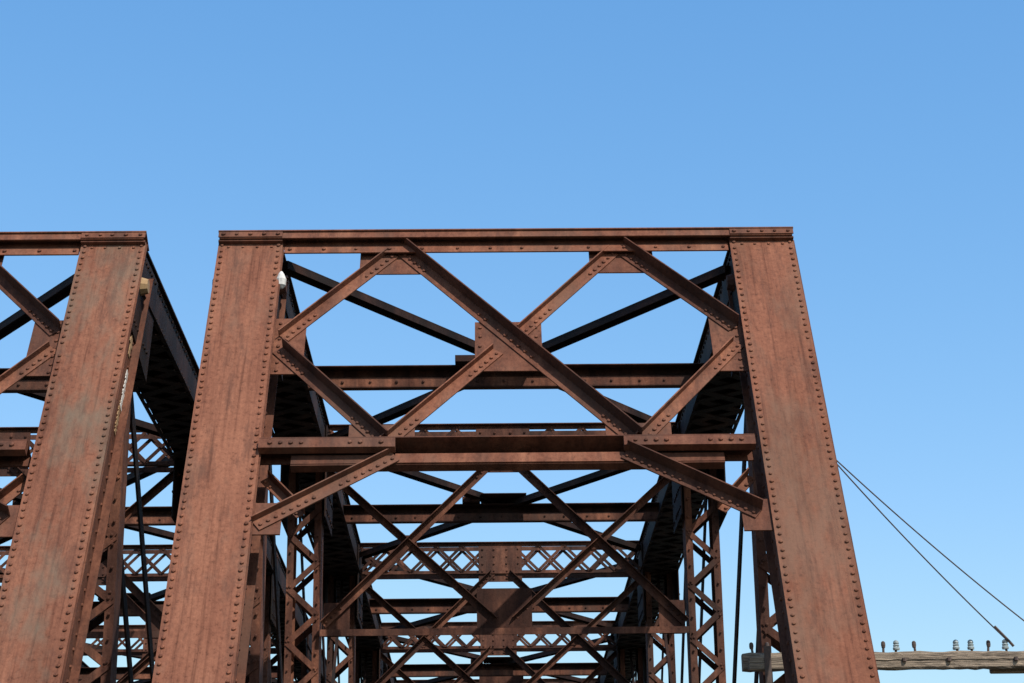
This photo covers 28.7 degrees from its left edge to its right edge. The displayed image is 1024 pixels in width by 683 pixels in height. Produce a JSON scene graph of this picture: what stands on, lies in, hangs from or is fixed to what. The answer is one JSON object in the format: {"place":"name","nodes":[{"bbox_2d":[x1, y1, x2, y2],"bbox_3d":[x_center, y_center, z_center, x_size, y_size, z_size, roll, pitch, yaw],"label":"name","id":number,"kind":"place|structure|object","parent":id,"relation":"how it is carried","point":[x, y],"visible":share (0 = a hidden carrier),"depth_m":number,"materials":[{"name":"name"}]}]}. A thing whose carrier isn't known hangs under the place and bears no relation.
{"place":"outdoors","nodes":[
{"label":"outdoors","id":0,"kind":"place"},
{"bbox_2d":[0,0,1023,682],"label":"sky","id":1,"kind":"structure","parent":0,"point":[888,135],"materials":[{"name":"blue"}]},
{"bbox_3d":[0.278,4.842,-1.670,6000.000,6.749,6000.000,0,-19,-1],"label":"ground","id":2,"kind":"structure","parent":0,"visible":0},
{"bbox_2d":[0,231,326,682],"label":"steel truss bridge","id":3,"kind":"structure","parent":2,"relation":"on","point":[99,354],"depth_m":18.42,"materials":[{"name":"brown metal"}]},
{"bbox_2d":[152,227,879,682],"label":"steel truss bridge","id":4,"kind":"structure","parent":2,"relation":"on","point":[266,387],"depth_m":19.16,"materials":[{"name":"brown metal"}]},
{"bbox_2d":[741,460,1023,682],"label":"telegraph crossarm","id":5,"kind":"object","parent":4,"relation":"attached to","point":[768,662],"visible":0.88,"depth_m":17.83,"materials":[{"name":"grey wood"}]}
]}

